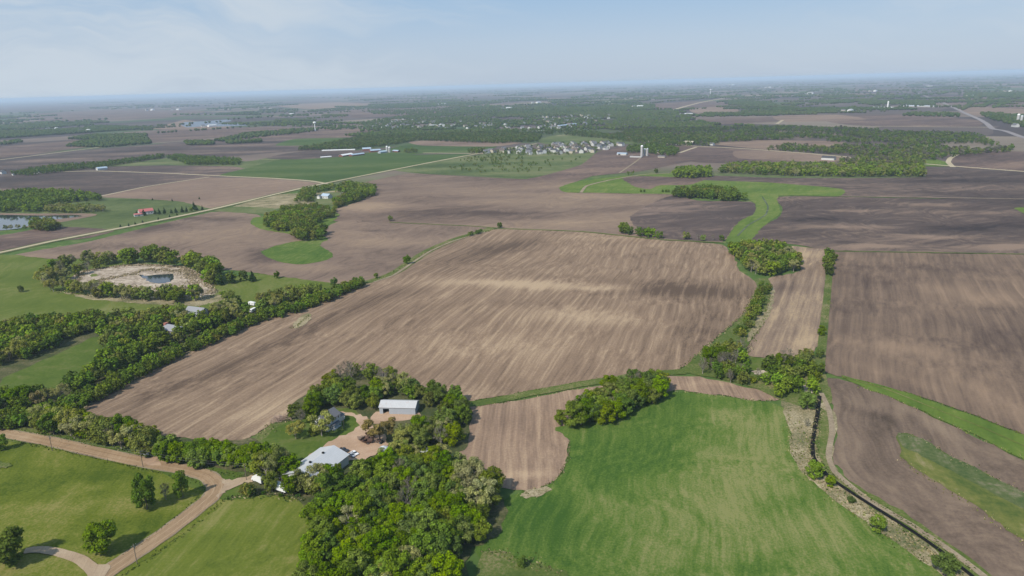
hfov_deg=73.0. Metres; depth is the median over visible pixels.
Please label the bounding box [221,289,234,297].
leafy tree
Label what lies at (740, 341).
bare tree
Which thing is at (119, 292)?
budding tree
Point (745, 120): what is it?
plowed field
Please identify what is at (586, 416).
leafy tree
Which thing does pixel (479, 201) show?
plowed field
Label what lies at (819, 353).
leafy tree
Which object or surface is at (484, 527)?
leafy tree
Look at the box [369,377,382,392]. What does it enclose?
leafy tree
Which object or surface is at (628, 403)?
leafy tree
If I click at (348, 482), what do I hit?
leafy tree
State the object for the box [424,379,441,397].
leafy tree
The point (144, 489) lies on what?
leafy tree
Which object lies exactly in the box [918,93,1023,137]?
highway
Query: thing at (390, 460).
leafy tree
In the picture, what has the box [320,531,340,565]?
leafy tree
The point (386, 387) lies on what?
budding tree
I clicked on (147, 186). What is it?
road
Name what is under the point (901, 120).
plowed field
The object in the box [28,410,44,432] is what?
leafy tree
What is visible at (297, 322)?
dry grass
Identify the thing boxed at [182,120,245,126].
lake
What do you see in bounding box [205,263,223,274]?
leafy tree
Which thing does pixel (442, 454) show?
leafy tree
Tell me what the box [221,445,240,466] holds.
leafy tree
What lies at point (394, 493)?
leafy tree
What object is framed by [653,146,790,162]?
plowed field
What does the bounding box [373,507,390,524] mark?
leafy tree
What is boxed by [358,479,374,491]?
leafy tree
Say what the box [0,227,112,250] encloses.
plowed field
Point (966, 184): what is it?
plowed field
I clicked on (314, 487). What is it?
leafy tree
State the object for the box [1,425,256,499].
grass verge
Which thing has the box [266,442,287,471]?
leafy tree
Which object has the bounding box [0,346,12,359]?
budding tree
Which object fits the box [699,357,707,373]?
bare tree
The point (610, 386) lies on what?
leafy tree
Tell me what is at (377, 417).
farmyard gravel
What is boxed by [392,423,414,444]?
leafy tree
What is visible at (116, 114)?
plowed field
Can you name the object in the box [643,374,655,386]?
leafy tree
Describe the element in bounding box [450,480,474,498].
budding tree
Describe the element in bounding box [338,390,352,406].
leafy tree
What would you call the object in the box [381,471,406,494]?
leafy tree
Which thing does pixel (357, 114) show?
plowed field
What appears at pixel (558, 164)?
grass field
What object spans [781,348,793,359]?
bare tree
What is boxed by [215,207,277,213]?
grass field
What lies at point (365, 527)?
leafy tree
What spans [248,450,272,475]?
leafy tree
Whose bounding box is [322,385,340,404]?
leafy tree
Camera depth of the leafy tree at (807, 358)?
413.00 m
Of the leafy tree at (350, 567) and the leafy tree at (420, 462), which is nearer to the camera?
the leafy tree at (350, 567)
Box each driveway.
[0,461,12,467]
[23,546,96,570]
[73,556,109,575]
[143,456,160,464]
[216,471,276,497]
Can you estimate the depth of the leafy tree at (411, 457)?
318.84 m
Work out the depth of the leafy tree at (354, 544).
256.16 m
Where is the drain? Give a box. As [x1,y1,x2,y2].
[737,196,768,235]
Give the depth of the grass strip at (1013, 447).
348.41 m
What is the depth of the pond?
665.01 m
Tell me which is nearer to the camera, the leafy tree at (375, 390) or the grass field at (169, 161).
the leafy tree at (375, 390)
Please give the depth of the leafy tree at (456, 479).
294.16 m
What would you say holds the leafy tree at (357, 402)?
on the woodland floor at (497, 515)
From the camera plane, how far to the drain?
864.82 m
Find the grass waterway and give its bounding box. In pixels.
[559,173,844,242]
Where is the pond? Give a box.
[139,274,173,282]
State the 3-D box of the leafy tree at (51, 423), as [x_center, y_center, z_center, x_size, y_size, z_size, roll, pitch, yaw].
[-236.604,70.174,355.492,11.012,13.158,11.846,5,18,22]
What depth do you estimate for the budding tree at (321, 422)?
353.83 m
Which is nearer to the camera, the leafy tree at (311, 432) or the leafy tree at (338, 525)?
the leafy tree at (338, 525)
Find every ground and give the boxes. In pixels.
[0,72,1023,575]
[255,422,286,443]
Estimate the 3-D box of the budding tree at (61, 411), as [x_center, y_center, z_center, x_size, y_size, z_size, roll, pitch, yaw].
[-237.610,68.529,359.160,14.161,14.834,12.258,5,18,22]
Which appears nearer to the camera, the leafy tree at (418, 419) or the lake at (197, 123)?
the leafy tree at (418, 419)
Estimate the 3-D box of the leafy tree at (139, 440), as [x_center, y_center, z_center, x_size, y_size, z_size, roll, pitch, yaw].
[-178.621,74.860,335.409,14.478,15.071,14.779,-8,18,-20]
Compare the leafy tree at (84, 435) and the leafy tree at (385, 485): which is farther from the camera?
the leafy tree at (84, 435)
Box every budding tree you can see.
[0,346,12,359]
[9,339,26,349]
[27,404,51,418]
[29,390,45,403]
[32,271,47,280]
[36,406,64,420]
[39,272,49,282]
[40,387,53,397]
[43,278,53,290]
[43,279,58,291]
[45,268,55,278]
[52,383,70,397]
[52,408,77,435]
[54,270,65,277]
[57,276,65,289]
[58,278,71,286]
[58,416,81,438]
[59,270,71,277]
[60,254,76,266]
[71,413,97,438]
[74,263,85,271]
[80,252,93,261]
[82,282,91,292]
[85,279,98,288]
[93,251,104,258]
[100,250,112,263]
[107,424,132,448]
[112,283,124,297]
[118,285,128,298]
[118,425,141,440]
[121,287,132,299]
[133,285,145,293]
[139,308,152,314]
[176,310,188,317]
[190,286,203,294]
[191,290,199,300]
[209,302,218,310]
[215,303,225,309]
[222,298,237,305]
[229,304,241,317]
[255,292,265,300]
[256,454,277,473]
[268,296,279,305]
[279,447,290,461]
[285,420,305,437]
[305,462,328,489]
[306,409,335,435]
[338,504,360,524]
[360,417,395,439]
[369,562,401,575]
[381,381,389,396]
[383,374,393,384]
[388,440,407,452]
[393,426,410,440]
[396,371,411,384]
[397,545,422,570]
[405,444,419,455]
[432,442,451,463]
[435,416,452,425]
[450,472,479,489]
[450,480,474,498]
[453,456,484,474]
[460,464,483,485]
[464,486,491,505]
[472,476,497,500]
[746,252,757,257]
[746,258,758,269]
[748,243,760,250]
[753,245,764,252]
[783,246,795,252]
[789,259,799,271]
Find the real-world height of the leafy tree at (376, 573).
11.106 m
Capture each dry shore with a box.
[0,213,96,230]
[153,120,230,128]
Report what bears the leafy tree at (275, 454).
on the woodland floor at (497, 515)
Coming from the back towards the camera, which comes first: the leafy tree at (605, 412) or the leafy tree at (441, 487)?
the leafy tree at (605, 412)
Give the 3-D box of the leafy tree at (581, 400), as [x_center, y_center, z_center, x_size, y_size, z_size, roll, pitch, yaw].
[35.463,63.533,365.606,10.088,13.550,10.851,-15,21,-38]
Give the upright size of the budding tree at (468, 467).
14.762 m
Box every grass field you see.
[0,255,339,329]
[0,441,226,575]
[42,198,206,229]
[109,158,279,168]
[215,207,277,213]
[345,144,496,157]
[395,150,601,177]
[538,134,639,144]
[921,158,947,165]
[1014,207,1023,212]
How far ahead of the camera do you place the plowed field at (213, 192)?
1254.55 m
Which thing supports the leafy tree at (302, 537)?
on the woodland floor at (497, 515)
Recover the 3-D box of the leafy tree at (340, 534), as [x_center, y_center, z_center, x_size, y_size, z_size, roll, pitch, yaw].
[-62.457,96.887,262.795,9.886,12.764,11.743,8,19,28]
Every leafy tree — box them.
[0,394,5,409]
[0,433,7,449]
[0,525,23,567]
[1,386,24,405]
[17,285,23,291]
[17,384,34,402]
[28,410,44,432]
[36,409,59,432]
[36,411,62,434]
[54,406,71,427]
[66,408,86,420]
[69,411,91,436]
[80,413,103,437]
[80,519,117,554]
[85,417,114,442]
[94,421,116,444]
[96,416,116,432]
[105,413,125,430]
[113,415,139,442]
[123,421,144,446]
[127,425,156,455]
[130,472,156,508]
[143,425,161,447]
[150,439,173,461]
[153,433,178,448]
[157,438,177,461]
[160,289,167,300]
[165,286,183,301]
[167,440,186,463]
[172,470,188,497]
[179,441,187,461]
[182,437,206,455]
[184,440,198,461]
[185,447,208,468]
[196,443,214,465]
[201,437,219,461]
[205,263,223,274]
[210,439,236,463]
[211,446,224,465]
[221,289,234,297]
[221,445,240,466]
[222,445,241,466]
[234,445,247,466]
[237,441,263,468]
[241,445,259,466]
[244,453,252,471]
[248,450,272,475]
[255,441,273,452]
[261,470,278,491]
[262,448,286,474]
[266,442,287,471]
[273,271,279,277]
[277,453,302,476]
[279,474,296,494]
[286,468,309,492]
[291,560,318,575]
[296,549,314,567]
[299,499,323,524]
[300,529,312,548]
[301,400,318,419]
[301,529,330,560]
[303,389,317,399]
[303,542,325,567]
[304,394,321,410]
[304,471,330,495]
[305,569,324,575]
[306,514,333,530]
[307,384,323,396]
[308,423,320,435]
[311,489,336,502]
[312,391,324,406]
[312,506,335,524]
[312,520,335,541]
[313,557,334,575]
[314,472,341,492]
[315,497,336,509]
[316,507,342,524]
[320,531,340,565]
[321,369,338,379]
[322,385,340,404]
[322,463,342,485]
[324,373,341,385]
[327,568,341,575]
[329,497,345,516]
[330,277,337,284]
[330,517,344,533]
[331,490,346,502]
[331,542,352,567]
[332,382,343,396]
[332,525,360,551]
[332,547,357,568]
[332,567,351,575]
[334,463,343,470]
[334,474,364,491]
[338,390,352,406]
[338,559,360,575]
[340,375,355,389]
[340,533,364,549]
[341,472,352,485]
[343,487,360,503]
[343,523,373,542]
[343,547,374,575]
[344,491,368,513]
[345,498,361,522]
[345,516,373,532]
[347,393,364,408]
[349,384,361,397]
[349,458,372,475]
[351,470,371,488]
[352,493,377,518]
[356,530,387,556]
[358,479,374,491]
[359,468,372,481]
[360,385,370,401]
[362,363,379,379]
[363,548,384,569]
[363,557,389,575]
[364,475,379,483]
[365,392,379,408]
[365,455,381,474]
[366,511,384,524]
[367,488,391,507]
[368,386,383,398]
[368,483,381,496]
[368,525,390,545]
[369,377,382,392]
[371,571,381,575]
[372,459,391,481]
[372,502,388,516]
[372,518,390,529]
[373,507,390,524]
[375,446,398,461]
[375,481,390,494]
[375,519,399,537]
[377,535,403,556]
[380,456,399,470]
[380,493,398,505]
[380,547,414,575]
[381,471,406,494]
[382,365,397,376]
[387,501,412,524]
[388,369,401,383]
[391,465,414,491]
[391,487,410,503]
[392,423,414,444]
[392,453,402,463]
[392,455,411,472]
[392,530,413,556]
[393,508,408,527]
[393,572,410,575]
[394,443,414,456]
[395,439,408,448]
[397,511,420,532]
[403,254,410,263]
[406,527,423,547]
[407,378,420,391]
[407,423,421,439]
[407,479,433,503]
[407,528,441,562]
[408,452,423,461]
[408,462,427,482]
[408,557,434,574]
[409,475,424,495]
[409,497,425,505]
[409,504,424,517]
[410,414,429,427]
[410,502,428,514]
[412,427,432,449]
[412,457,429,468]
[413,383,424,399]
[413,506,437,531]
[414,564,436,575]
[420,445,440,465]
[420,471,441,489]
[420,488,437,501]
[422,424,435,442]
[423,460,445,478]
[423,532,448,556]
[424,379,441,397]
[424,445,446,467]
[424,553,444,568]
[427,497,442,511]
[429,412,448,427]
[429,519,453,554]
[431,550,464,575]
[431,570,449,575]
[432,382,446,401]
[432,450,453,468]
[433,424,448,443]
[434,406,457,424]
[434,490,452,508]
[435,465,454,478]
[435,506,452,520]
[436,472,447,486]
[437,478,450,495]
[439,517,464,547]
[442,393,456,408]
[442,421,465,445]
[443,491,467,513]
[445,480,467,500]
[446,452,466,472]
[447,384,462,396]
[447,535,462,557]
[448,476,461,493]
[448,501,470,519]
[452,405,464,423]
[452,513,472,536]
[453,399,470,414]
[455,403,472,423]
[455,520,474,543]
[459,396,470,404]
[463,508,481,526]
[465,456,484,477]
[467,501,489,521]
[472,516,492,540]
[478,465,505,490]
[481,485,501,509]
[517,555,526,567]
[554,409,567,424]
[564,399,587,426]
[573,408,589,424]
[575,395,586,407]
[581,392,596,401]
[582,389,596,401]
[585,397,593,417]
[588,402,599,420]
[589,402,601,420]
[594,395,613,403]
[597,381,621,400]
[597,388,611,397]
[597,403,615,424]
[598,399,612,419]
[599,375,616,386]
[610,390,620,399]
[610,397,626,418]
[614,382,629,389]
[615,391,634,414]
[616,377,631,384]
[618,222,628,232]
[618,388,636,408]
[622,376,638,385]
[626,369,643,377]
[627,384,639,400]
[632,376,646,385]
[634,389,645,406]
[635,381,653,401]
[642,370,656,378]
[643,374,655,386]
[648,368,662,375]
[648,387,661,403]
[652,375,668,398]
[658,372,670,385]
[659,372,667,380]
[702,345,718,365]
[715,345,730,357]
[773,352,790,366]
[795,352,813,366]
[798,391,817,408]
[803,348,814,356]
[805,459,824,479]
[815,347,824,357]
[817,325,826,334]
[825,475,835,486]
[869,514,887,532]
[930,552,961,575]
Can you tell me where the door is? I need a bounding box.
[389,409,395,413]
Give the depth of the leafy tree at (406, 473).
301.70 m
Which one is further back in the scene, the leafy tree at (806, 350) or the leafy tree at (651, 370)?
the leafy tree at (806, 350)
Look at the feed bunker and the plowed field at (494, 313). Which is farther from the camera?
the feed bunker
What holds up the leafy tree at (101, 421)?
on the woodland floor at (14, 364)
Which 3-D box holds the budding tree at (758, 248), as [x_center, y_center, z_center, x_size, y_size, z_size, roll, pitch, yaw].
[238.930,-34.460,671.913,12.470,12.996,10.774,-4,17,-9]
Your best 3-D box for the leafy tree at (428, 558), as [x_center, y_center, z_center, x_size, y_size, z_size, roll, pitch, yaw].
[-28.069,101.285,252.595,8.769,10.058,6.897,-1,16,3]
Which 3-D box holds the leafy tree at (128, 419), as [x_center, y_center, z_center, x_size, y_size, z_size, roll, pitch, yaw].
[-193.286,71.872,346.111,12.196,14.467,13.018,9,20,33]
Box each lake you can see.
[0,215,80,229]
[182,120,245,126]
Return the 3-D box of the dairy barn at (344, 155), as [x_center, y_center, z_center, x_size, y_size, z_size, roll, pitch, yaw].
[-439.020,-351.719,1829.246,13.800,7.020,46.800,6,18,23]
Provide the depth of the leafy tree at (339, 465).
314.35 m
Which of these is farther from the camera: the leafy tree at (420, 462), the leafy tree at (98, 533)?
the leafy tree at (420, 462)
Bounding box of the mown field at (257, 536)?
[122,495,308,575]
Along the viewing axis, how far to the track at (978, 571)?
299.08 m
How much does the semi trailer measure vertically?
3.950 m
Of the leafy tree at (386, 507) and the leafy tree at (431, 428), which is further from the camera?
the leafy tree at (431, 428)
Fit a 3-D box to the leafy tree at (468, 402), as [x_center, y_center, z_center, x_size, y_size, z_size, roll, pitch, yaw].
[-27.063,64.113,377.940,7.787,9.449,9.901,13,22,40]
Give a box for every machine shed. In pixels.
[96,166,107,169]
[378,399,418,413]
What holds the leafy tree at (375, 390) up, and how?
on the woodland floor at (497, 515)
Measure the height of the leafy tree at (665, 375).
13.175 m
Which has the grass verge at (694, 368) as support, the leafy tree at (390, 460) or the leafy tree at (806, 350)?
the leafy tree at (806, 350)
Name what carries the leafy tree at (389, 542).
on the woodland floor at (497, 515)
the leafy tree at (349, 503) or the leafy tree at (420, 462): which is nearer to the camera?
the leafy tree at (349, 503)
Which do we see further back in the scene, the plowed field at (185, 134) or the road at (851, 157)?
the plowed field at (185, 134)
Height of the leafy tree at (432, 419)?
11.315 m
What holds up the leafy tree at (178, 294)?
on the grass field at (35, 296)
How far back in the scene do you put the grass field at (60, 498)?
295.53 m
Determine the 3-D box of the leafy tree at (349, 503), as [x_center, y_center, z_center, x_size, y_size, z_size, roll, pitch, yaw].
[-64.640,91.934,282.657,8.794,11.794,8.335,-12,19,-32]
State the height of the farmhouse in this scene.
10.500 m
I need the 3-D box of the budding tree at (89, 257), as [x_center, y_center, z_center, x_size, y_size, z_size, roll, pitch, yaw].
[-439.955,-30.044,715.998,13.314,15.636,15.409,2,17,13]
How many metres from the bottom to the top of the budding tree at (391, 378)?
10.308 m
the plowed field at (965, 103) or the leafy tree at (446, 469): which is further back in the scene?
the plowed field at (965, 103)
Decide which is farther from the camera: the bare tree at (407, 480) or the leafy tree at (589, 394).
the leafy tree at (589, 394)
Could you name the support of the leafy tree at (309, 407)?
on the farmyard grass at (304, 444)
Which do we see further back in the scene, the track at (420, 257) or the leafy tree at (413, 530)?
the track at (420, 257)
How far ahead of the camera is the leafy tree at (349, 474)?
305.59 m
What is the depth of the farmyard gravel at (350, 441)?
349.39 m
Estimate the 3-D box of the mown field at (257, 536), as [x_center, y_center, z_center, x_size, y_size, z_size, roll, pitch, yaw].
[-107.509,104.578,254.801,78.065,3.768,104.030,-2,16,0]
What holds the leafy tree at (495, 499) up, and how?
on the woodland floor at (497, 515)
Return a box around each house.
[138,208,153,214]
[163,322,187,335]
[185,306,208,316]
[321,193,332,198]
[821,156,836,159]
[1011,123,1019,126]
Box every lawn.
[313,192,350,205]
[736,357,768,370]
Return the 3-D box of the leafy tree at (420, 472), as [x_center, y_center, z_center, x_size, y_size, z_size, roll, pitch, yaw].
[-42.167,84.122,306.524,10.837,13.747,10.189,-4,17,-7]
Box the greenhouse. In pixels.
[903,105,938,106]
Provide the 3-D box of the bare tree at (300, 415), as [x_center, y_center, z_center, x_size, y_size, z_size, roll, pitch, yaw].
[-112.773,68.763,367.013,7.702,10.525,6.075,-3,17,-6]
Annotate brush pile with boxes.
[264,412,293,422]
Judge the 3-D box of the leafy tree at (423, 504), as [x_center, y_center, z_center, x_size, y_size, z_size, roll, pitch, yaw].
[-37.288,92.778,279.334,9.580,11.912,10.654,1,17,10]
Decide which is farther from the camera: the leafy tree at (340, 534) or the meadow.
the meadow
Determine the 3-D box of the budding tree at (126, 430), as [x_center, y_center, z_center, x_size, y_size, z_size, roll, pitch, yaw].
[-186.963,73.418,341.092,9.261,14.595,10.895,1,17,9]
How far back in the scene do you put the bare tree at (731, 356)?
418.59 m
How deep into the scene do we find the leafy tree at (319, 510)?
275.41 m
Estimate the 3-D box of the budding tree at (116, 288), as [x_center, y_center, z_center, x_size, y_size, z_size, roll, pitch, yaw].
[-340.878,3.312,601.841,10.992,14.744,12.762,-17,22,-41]
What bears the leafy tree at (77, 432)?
on the woodland floor at (14, 364)
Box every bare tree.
[54,260,64,269]
[91,282,102,297]
[102,424,115,446]
[160,483,169,499]
[292,409,305,419]
[332,364,344,377]
[342,361,350,374]
[344,363,356,380]
[372,367,382,375]
[376,368,388,381]
[389,458,406,472]
[395,486,416,504]
[402,476,420,487]
[433,425,447,443]
[626,371,641,378]
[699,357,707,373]
[717,351,729,363]
[724,351,734,361]
[727,368,733,382]
[732,349,739,362]
[737,337,747,346]
[754,368,761,375]
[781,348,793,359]
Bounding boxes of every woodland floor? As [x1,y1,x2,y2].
[0,302,305,471]
[242,370,507,575]
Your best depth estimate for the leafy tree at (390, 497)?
285.44 m
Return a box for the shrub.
[847,494,855,503]
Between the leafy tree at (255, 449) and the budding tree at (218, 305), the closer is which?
the leafy tree at (255, 449)
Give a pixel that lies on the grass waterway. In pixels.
(770, 193)
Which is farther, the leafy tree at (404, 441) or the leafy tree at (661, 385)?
the leafy tree at (661, 385)
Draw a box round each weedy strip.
[896,433,1023,538]
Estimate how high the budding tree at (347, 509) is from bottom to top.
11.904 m
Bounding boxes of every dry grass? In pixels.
[64,292,228,305]
[233,190,363,207]
[293,313,311,327]
[476,550,567,575]
[747,288,774,341]
[781,399,968,575]
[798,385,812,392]
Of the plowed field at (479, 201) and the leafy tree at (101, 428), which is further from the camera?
the plowed field at (479, 201)
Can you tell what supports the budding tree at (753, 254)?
on the ground at (564, 94)
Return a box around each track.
[1,431,218,574]
[4,433,214,567]
[5,430,222,575]
[5,435,210,564]
[79,301,320,409]
[374,232,483,281]
[580,173,662,192]
[819,393,987,575]
[843,377,1023,445]
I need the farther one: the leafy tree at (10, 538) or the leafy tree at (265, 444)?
the leafy tree at (265, 444)
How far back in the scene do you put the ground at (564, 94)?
4496.31 m
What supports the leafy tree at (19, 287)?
on the grass field at (35, 296)
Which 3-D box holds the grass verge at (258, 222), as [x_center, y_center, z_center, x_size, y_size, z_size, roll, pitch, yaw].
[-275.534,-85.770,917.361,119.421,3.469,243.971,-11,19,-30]
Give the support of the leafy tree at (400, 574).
on the woodland floor at (497, 515)
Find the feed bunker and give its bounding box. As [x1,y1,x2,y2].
[322,149,354,150]
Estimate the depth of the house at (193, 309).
555.45 m
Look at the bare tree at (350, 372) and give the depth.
417.57 m
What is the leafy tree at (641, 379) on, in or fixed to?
on the plowed field at (522, 444)
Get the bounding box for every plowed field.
[0,104,135,110]
[0,132,180,156]
[0,139,343,172]
[0,171,214,195]
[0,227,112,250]
[16,212,487,283]
[29,109,205,120]
[77,229,756,440]
[102,178,319,207]
[103,165,243,175]
[152,127,379,139]
[267,150,358,158]
[280,102,367,108]
[333,174,736,241]
[338,108,459,117]
[409,140,520,146]
[459,376,778,490]
[524,146,859,179]
[623,176,708,188]
[630,195,755,240]
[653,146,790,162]
[655,101,727,108]
[689,107,737,113]
[701,117,783,123]
[705,168,1023,199]
[715,140,844,149]
[733,150,872,162]
[747,246,825,357]
[752,196,1023,253]
[773,115,865,121]
[825,251,1023,433]
[827,114,982,126]
[827,378,1023,575]
[930,96,1023,108]
[951,151,1023,170]
[959,106,1023,115]
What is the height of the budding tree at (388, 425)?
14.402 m
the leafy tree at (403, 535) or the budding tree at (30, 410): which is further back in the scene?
the budding tree at (30, 410)
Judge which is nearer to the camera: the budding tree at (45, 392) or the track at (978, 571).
the track at (978, 571)
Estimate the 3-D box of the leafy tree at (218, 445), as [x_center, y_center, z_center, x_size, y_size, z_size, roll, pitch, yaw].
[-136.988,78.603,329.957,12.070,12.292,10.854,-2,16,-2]
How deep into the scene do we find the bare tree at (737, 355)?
426.15 m
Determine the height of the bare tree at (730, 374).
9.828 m
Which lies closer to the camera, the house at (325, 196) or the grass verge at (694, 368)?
the grass verge at (694, 368)
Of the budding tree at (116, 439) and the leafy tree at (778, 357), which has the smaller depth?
the budding tree at (116, 439)
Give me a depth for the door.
378.60 m
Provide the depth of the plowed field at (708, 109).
3888.91 m
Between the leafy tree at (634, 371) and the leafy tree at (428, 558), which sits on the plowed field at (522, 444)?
the leafy tree at (634, 371)
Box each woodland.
[0,73,1023,146]
[0,124,1014,212]
[0,183,838,495]
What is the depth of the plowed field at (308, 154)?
1894.10 m
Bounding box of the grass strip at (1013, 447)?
[841,375,1023,458]
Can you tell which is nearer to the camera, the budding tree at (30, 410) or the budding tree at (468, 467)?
the budding tree at (468, 467)
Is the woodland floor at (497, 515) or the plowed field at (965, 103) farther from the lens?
the plowed field at (965, 103)
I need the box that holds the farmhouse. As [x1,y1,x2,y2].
[315,407,344,431]
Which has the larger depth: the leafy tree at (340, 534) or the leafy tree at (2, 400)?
the leafy tree at (2, 400)
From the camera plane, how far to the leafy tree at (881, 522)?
271.47 m
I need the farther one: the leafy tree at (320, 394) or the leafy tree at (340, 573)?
the leafy tree at (320, 394)
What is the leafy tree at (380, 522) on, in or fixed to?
on the woodland floor at (497, 515)
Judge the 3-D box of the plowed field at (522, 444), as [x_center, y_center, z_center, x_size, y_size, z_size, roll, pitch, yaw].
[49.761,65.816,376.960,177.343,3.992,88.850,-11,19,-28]
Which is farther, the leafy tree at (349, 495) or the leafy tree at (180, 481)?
the leafy tree at (180, 481)
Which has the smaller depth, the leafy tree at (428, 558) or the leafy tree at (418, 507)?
the leafy tree at (428, 558)
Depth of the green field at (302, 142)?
2381.22 m
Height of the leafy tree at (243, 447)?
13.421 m
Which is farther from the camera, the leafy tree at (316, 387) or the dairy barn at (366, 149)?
the dairy barn at (366, 149)
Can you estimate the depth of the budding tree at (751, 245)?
678.21 m
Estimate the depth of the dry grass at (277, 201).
1109.04 m
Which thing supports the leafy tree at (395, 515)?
on the woodland floor at (497, 515)
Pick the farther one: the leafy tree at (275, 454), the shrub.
the leafy tree at (275, 454)
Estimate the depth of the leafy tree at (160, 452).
326.15 m
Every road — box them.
[0,143,536,252]
[0,429,223,575]
[1,138,213,159]
[63,171,328,183]
[102,177,206,195]
[673,98,723,109]
[673,144,1023,171]
[865,196,1011,198]
[946,155,957,166]
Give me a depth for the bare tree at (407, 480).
295.13 m
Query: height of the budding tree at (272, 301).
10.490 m
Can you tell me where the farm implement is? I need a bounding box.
[363,438,373,444]
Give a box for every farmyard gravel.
[300,411,387,460]
[370,411,420,423]
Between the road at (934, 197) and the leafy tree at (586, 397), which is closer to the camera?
the leafy tree at (586, 397)
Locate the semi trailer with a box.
[269,481,286,493]
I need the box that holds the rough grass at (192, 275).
[6,229,1023,575]
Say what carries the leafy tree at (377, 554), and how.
on the woodland floor at (497, 515)
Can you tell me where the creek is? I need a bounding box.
[810,395,973,575]
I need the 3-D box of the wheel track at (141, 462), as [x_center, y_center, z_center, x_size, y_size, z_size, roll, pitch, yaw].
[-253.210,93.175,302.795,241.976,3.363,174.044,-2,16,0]
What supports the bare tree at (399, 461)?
on the woodland floor at (497, 515)
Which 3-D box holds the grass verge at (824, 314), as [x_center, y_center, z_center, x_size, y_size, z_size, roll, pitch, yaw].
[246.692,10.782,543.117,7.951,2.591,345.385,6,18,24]
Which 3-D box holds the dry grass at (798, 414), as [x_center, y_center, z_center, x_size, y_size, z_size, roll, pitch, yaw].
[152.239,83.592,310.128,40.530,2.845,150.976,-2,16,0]
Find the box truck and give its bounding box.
[251,474,263,484]
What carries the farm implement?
on the farmyard gravel at (350, 441)
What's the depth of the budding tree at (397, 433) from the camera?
341.36 m
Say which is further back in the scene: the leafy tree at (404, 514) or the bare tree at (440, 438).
the bare tree at (440, 438)
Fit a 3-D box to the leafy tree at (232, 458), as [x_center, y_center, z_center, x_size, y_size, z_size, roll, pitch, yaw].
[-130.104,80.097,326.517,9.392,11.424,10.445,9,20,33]
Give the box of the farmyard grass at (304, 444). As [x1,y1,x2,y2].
[262,408,373,460]
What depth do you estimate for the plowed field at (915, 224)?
812.56 m
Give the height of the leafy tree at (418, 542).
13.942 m
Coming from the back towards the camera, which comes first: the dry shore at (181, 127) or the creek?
the dry shore at (181, 127)
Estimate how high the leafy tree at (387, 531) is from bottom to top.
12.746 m
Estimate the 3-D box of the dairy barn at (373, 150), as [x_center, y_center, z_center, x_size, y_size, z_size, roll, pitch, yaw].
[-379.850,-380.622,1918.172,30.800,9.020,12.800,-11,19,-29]
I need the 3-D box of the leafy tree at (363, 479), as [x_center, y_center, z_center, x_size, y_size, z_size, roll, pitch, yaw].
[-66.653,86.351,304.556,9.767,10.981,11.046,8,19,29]
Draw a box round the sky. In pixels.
[0,0,1023,100]
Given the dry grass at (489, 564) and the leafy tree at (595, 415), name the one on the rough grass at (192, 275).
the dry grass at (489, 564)
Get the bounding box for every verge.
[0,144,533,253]
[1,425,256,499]
[250,210,339,240]
[365,228,494,283]
[392,222,494,227]
[472,369,685,405]
[497,228,723,242]
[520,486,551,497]
[683,278,831,406]
[815,270,832,388]
[815,410,991,575]
[841,251,1017,253]
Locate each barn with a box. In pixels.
[282,445,349,484]
[338,153,352,156]
[349,153,364,155]
[362,147,370,150]
[369,149,380,151]
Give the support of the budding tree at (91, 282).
on the grass field at (35, 296)
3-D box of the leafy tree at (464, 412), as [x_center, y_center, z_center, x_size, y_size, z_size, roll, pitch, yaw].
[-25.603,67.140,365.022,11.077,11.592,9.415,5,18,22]
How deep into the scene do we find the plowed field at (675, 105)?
4808.68 m
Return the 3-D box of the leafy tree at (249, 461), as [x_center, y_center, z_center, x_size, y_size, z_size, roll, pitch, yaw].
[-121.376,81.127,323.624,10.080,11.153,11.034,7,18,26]
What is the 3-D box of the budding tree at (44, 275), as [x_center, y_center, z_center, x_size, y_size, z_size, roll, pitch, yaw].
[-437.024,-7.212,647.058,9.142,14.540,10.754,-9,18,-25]
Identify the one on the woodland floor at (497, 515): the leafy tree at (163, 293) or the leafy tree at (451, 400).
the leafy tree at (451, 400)
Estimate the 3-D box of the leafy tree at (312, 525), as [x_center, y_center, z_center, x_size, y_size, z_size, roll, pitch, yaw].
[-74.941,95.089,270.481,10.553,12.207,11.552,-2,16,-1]
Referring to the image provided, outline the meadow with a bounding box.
[0,337,108,390]
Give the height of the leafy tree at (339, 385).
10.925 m
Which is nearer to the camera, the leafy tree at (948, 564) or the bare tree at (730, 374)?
the leafy tree at (948, 564)
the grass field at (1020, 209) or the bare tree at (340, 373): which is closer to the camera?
the bare tree at (340, 373)
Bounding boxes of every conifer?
[217,275,223,284]
[249,271,256,281]
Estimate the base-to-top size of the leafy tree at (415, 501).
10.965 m
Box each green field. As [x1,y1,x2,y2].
[219,154,469,182]
[261,240,332,263]
[276,138,348,145]
[475,391,941,575]
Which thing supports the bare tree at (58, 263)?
on the grass field at (35, 296)

